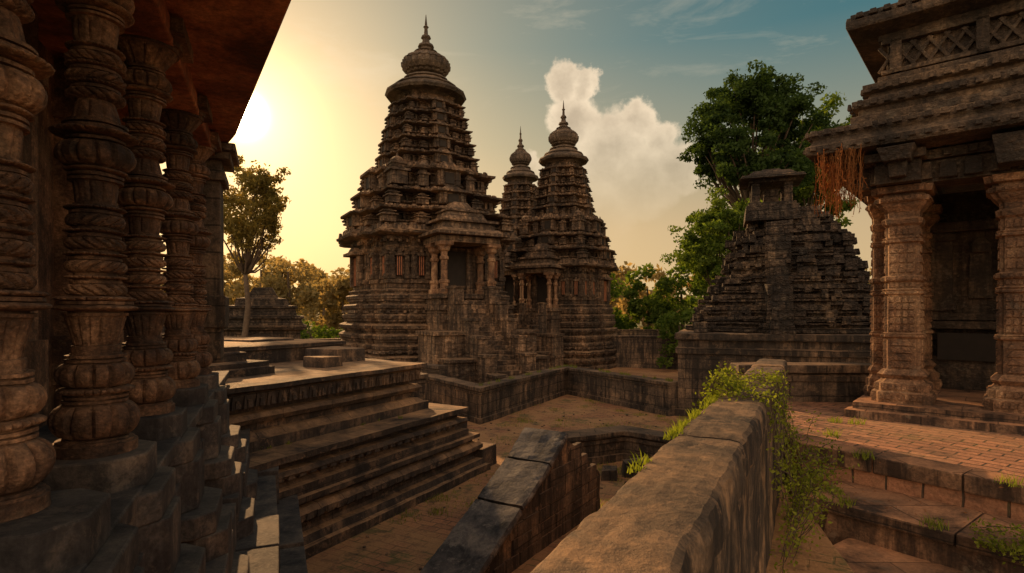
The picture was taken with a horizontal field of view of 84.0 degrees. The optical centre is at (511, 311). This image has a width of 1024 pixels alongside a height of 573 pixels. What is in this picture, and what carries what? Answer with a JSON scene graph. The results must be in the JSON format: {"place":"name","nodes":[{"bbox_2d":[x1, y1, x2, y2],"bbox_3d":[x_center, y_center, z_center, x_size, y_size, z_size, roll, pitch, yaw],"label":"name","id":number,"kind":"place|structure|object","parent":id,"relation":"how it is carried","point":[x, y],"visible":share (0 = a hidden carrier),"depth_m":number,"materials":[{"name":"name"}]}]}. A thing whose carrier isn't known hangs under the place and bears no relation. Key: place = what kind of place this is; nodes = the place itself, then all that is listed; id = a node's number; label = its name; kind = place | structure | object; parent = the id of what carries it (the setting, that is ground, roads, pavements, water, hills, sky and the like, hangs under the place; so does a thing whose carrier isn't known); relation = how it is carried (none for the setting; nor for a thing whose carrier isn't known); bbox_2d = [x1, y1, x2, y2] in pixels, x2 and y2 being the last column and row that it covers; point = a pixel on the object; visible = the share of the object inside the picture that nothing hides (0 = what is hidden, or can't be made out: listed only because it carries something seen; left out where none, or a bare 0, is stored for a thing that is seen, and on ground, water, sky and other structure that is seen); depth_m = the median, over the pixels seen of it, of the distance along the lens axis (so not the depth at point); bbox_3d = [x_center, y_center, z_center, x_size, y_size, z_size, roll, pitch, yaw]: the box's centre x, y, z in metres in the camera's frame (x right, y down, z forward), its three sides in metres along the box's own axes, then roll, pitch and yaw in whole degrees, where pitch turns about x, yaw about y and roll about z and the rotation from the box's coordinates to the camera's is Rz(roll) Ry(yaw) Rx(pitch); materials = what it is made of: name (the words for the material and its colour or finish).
{"place":"outdoors","nodes":[
{"label":"outdoors","id":0,"kind":"place"},
{"bbox_2d":[307,314,685,328],"bbox_3d":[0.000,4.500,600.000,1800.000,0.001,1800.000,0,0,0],"label":"ground","id":1,"kind":"structure","parent":0,"point":[634,327],"depth_m":185.51,"materials":[{"name":"green plant"}]},
{"bbox_2d":[0,0,307,572],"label":"temple colonnade","id":2,"kind":"object","parent":1,"relation":"on","point":[124,446],"visible":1,"depth_m":4.88,"materials":[{"name":"stone"}]},
{"bbox_2d":[223,155,291,336],"bbox_3d":[-16.984,-2.587,35.847,5.698,14.780,5.689,0,0,39],"label":"slender tree","id":3,"kind":"object","parent":1,"relation":"on","point":[240,229],"visible":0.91,"depth_m":35.51,"materials":[{"name":"green plant"}]},
{"bbox_2d":[224,287,306,338],"bbox_3d":[-17.498,1.398,39.995,5.831,6.221,5.250,0,0,-20],"label":"stone shrine","id":4,"kind":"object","parent":1,"relation":"on","point":[272,314],"visible":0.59,"depth_m":38.30,"materials":[{"name":"brown stone"}]},
{"bbox_2d":[252,334,268,336],"bbox_3d":[-16.748,2.400,37.933,1.000,1.800,0.200,0,0,-20],"label":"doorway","id":5,"kind":"structure","parent":4,"relation":"in","point":[253,335],"depth_m":37.84,"materials":[{"name":"brown stone"}]},
{"bbox_2d":[224,250,352,328],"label":"distant trees","id":6,"kind":"object","parent":1,"relation":"on","point":[333,298],"visible":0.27,"depth_m":84.61,"materials":[{"name":"green plant"}]},
{"bbox_2d":[318,338,340,339],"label":"coping and plinth","id":7,"kind":"object","parent":1,"relation":"on","point":[330,339],"visible":0.02,"depth_m":44.22,"materials":[{"name":"stone"}]},
{"bbox_2d":[365,358,447,372],"bbox_3d":[-6.399,3.597,29.956,8.035,2.022,0.738,0,0,39],"label":"coping and plinth","id":8,"kind":"object","parent":1,"relation":"on","point":[434,366],"visible":0.12,"depth_m":27.61,"materials":[{"name":"stone"}]},
{"bbox_2d":[411,379,425,400],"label":"enclosure wall","id":9,"kind":"structure","parent":1,"relation":"on","point":[422,391],"depth_m":20.07,"materials":[{"name":"stone"}]},
{"bbox_2d":[408,372,428,383],"bbox_3d":[-7.096,3.397,22.412,4.516,2.424,9.354,0,0,-37],"label":"coping and plinth","id":10,"kind":"object","parent":1,"relation":"on","point":[424,375],"visible":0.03,"depth_m":20.00,"materials":[{"name":"stone"}]},
{"bbox_2d":[336,17,549,383],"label":"stone temple tower","id":11,"kind":"structure","parent":1,"relation":"on","point":[426,237],"depth_m":36.09,"materials":[{"name":"brown stone"}]},
{"bbox_2d":[303,329,673,332],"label":"coping and plinth","id":12,"kind":"object","parent":1,"relation":"on","point":[629,330],"visible":0.09,"depth_m":60.48,"materials":[{"name":"stone"}]},
{"bbox_2d":[304,331,673,338],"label":"boundary wall","id":13,"kind":"structure","parent":1,"relation":"on","point":[654,334],"depth_m":60.43,"materials":[{"name":"stone"}]},
{"bbox_2d":[301,295,705,368],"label":"hedge bushes","id":14,"kind":"object","parent":1,"relation":"on","point":[671,321],"visible":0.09,"depth_m":42.71,"materials":[{"name":"green plant"}]},
{"bbox_2d":[160,261,870,328],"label":"tree line","id":15,"kind":"object","parent":1,"relation":"on","point":[621,303],"visible":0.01,"depth_m":143.89,"materials":[{"name":"green plant"}]},
{"bbox_2d":[498,126,537,313],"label":"stone temple tower","id":16,"kind":"structure","parent":1,"relation":"on","point":[519,178],"depth_m":58.45,"materials":[{"name":"brown stone"}]},
{"bbox_2d":[426,365,676,424],"bbox_3d":[0.524,3.796,27.265,8.969,1.623,11.556,0,0,-30],"label":"coping and plinth","id":17,"kind":"object","parent":1,"relation":"on","point":[461,384],"visible":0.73,"depth_m":25.72,"materials":[{"name":"stone"}]},
{"bbox_2d":[505,100,618,369],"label":"stone temple tower","id":18,"kind":"structure","parent":1,"relation":"on","point":[563,266],"depth_m":44.37,"materials":[{"name":"brown stone"}]},
{"bbox_2d":[571,436,666,457],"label":"stone wall","id":19,"kind":"structure","parent":1,"relation":"on","point":[612,448],"depth_m":16.68,"materials":[{"name":"brown stone"}]},
{"bbox_2d":[562,425,671,464],"bbox_3d":[3.079,4.071,16.833,4.151,1.071,2.064,0,0,0],"label":"coping and plinth","id":20,"kind":"object","parent":19,"relation":"on","point":[613,432],"visible":0.41,"depth_m":16.70,"materials":[{"name":"stone"}]},
{"bbox_2d":[611,337,676,365],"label":"boundary wall","id":21,"kind":"structure","parent":1,"relation":"on","point":[637,352],"depth_m":44.96,"materials":[{"name":"stone"}]},
{"bbox_2d":[611,335,676,368],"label":"coping and plinth","id":22,"kind":"object","parent":1,"relation":"on","point":[640,337],"visible":0.23,"depth_m":44.94,"materials":[{"name":"stone"}]},
{"bbox_2d":[523,359,787,572],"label":"stone parapet","id":23,"kind":"structure","parent":1,"relation":"on","point":[699,495],"depth_m":2.36,"materials":[{"name":"brown stone"}]},
{"bbox_2d":[692,361,815,500],"bbox_3d":[2.291,1.067,5.337,0.980,1.252,2.295,0,0,32],"label":"creeper vine","id":24,"kind":"object","parent":23,"relation":"on","point":[726,381],"visible":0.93,"depth_m":4.90,"materials":[{"name":"green plant"}]},
{"bbox_2d":[738,368,859,572],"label":"climbing plant","id":25,"kind":"object","parent":23,"relation":"attached to","point":[798,499],"visible":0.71,"depth_m":5.45,"materials":[{"name":"green plant"}]},
{"bbox_2d":[609,256,724,334],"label":"distant trees","id":26,"kind":"object","parent":1,"relation":"on","point":[655,307],"visible":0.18,"depth_m":61.37,"materials":[{"name":"green plant"}]},
{"bbox_2d":[660,208,742,281],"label":"green tree","id":27,"kind":"object","parent":1,"relation":"on","point":[668,259],"visible":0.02,"depth_m":59.95,"materials":[{"name":"green plant"}]},
{"bbox_2d":[668,185,762,289],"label":"green tree","id":28,"kind":"object","parent":1,"relation":"on","point":[723,221],"visible":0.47,"depth_m":46.36,"materials":[{"name":"green plant"}]},
{"bbox_2d":[676,59,839,208],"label":"tall tree","id":29,"kind":"object","parent":1,"relation":"on","point":[759,102],"visible":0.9,"depth_m":47.72,"materials":[{"name":"green plant"}]},
{"bbox_2d":[674,168,871,416],"bbox_3d":[16.744,-0.950,27.672,16.177,11.339,13.175,0,0,20],"label":"ruined stone shrine","id":30,"kind":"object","parent":1,"relation":"on","point":[791,285],"visible":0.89,"depth_m":24.35,"materials":[{"name":"brown stone"}]},
{"bbox_2d":[756,91,858,227],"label":"green tree","id":31,"kind":"object","parent":1,"relation":"on","point":[804,195],"visible":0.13,"depth_m":53.42,"materials":[{"name":"green plant"}]},
{"bbox_2d":[767,482,858,572],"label":"earth bank","id":32,"kind":"structure","parent":1,"relation":"on","point":[828,556],"depth_m":5.14,"materials":[{"name":"brown stone"}]},
{"bbox_2d":[784,402,1023,520],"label":"stone platform","id":33,"kind":"structure","parent":1,"relation":"on","point":[910,467],"depth_m":6.78,"materials":[{"name":"stone"}]},
{"bbox_2d":[729,362,870,381],"bbox_3d":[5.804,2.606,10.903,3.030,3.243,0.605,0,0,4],"label":"coping and plinth","id":34,"kind":"object","parent":33,"relation":"on","point":[825,368],"visible":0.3,"depth_m":10.65,"materials":[{"name":"stone"}]},
{"bbox_2d":[731,371,868,401],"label":"platform back wall","id":35,"kind":"structure","parent":33,"relation":"on","point":[826,391],"depth_m":10.70,"materials":[{"name":"stone"}]},
{"bbox_2d":[803,0,1023,434],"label":"stone pavilion","id":36,"kind":"structure","parent":33,"relation":"on","point":[935,127],"depth_m":9.00,"materials":[{"name":"brown stone"}]},
{"bbox_2d":[812,143,866,218],"bbox_3d":[5.263,-2.058,9.190,0.824,1.116,1.196,0,0,0],"label":"dried hanging vine","id":37,"kind":"object","parent":36,"relation":"attached to","point":[833,179],"visible":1,"depth_m":9.11,"materials":[{"name":"brown plant"}]},
{"bbox_2d":[804,481,1023,572],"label":"stone staircase","id":38,"kind":"structure","parent":1,"relation":"on","point":[874,532],"depth_m":5.58,"materials":[{"name":"brown stone"}]},
{"bbox_2d":[793,402,1021,545],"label":"fallen leaves","id":39,"kind":"object","parent":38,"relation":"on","point":[926,478],"visible":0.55,"depth_m":6.10,"materials":[{"name":"brown plant"}]},
{"bbox_2d":[968,518,1023,567],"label":"weed plant","id":40,"kind":"object","parent":38,"relation":"on","point":[995,539],"visible":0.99,"depth_m":4.92,"materials":[{"name":"green plant"}]},
{"bbox_2d":[306,367,693,572],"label":"courtyard paving","id":41,"kind":"structure","parent":0,"point":[410,545],"depth_m":13.25,"materials":[{"name":"stone"}]},
{"bbox_2d":[161,324,496,558],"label":"stone terrace","id":42,"kind":"structure","parent":41,"relation":"on","point":[344,474],"depth_m":12.34,"materials":[{"name":"brown stone"}]},
{"bbox_2d":[420,368,446,375],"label":"courtyard wall","id":43,"kind":"structure","parent":41,"relation":"on","point":[442,373],"depth_m":27.46,"materials":[{"name":"stone"}]},
{"bbox_2d":[421,427,598,572],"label":"broken stair balustrade","id":44,"kind":"object","parent":41,"relation":"on","point":[538,493],"visible":0.96,"depth_m":10.46,"materials":[{"name":"stone"}]},
{"bbox_2d":[363,409,656,570],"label":"rubble stones","id":45,"kind":"object","parent":41,"relation":"on","point":[608,472],"visible":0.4,"depth_m":15.21,"materials":[{"name":"brown stone"}]},
{"bbox_2d":[425,371,676,418],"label":"courtyard wall","id":46,"kind":"structure","parent":41,"relation":"on","point":[485,405],"depth_m":25.73,"materials":[{"name":"stone"}]},
{"bbox_2d":[258,365,1023,552],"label":"grass tufts","id":47,"kind":"object","parent":41,"relation":"on","point":[676,430],"visible":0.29,"depth_m":5.97,"materials":[{"name":"green plant"}]},
{"bbox_2d":[159,0,897,298],"label":"sky","id":48,"kind":"structure","parent":0,"point":[628,75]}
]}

